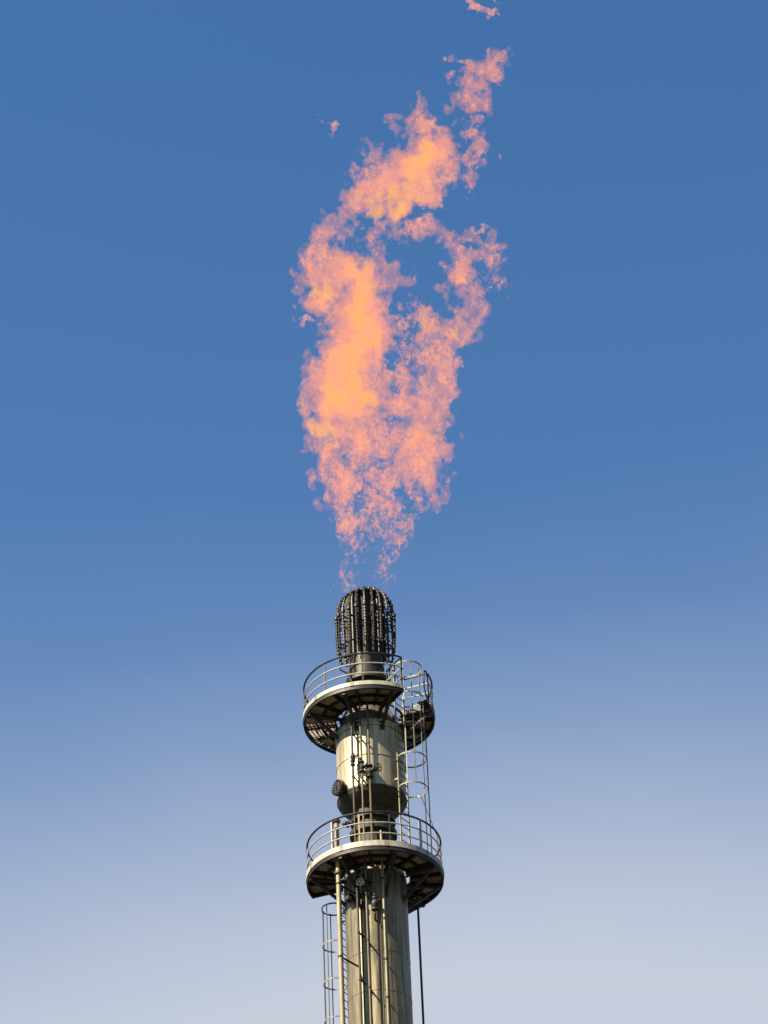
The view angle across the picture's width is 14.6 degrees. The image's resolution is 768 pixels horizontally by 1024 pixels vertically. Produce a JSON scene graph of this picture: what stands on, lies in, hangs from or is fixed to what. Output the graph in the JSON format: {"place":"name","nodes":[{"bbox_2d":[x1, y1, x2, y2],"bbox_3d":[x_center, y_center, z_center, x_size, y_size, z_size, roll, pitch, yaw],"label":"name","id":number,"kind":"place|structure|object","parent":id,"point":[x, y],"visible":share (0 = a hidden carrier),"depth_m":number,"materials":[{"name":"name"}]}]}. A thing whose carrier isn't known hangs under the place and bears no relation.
{"place":"outdoors","nodes":[
{"label":"outdoors","id":0,"kind":"place"},
{"bbox_2d":[303,586,443,1023],"bbox_3d":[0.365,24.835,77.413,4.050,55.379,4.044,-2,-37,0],"label":"flare stack","id":1,"kind":"object","parent":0,"point":[370,741],"visible":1,"depth_m":88.36,"materials":[{"name":"metal"}]},
{"bbox_2d":[0,0,767,1023],"label":"sky","id":2,"kind":"structure","parent":0,"point":[456,311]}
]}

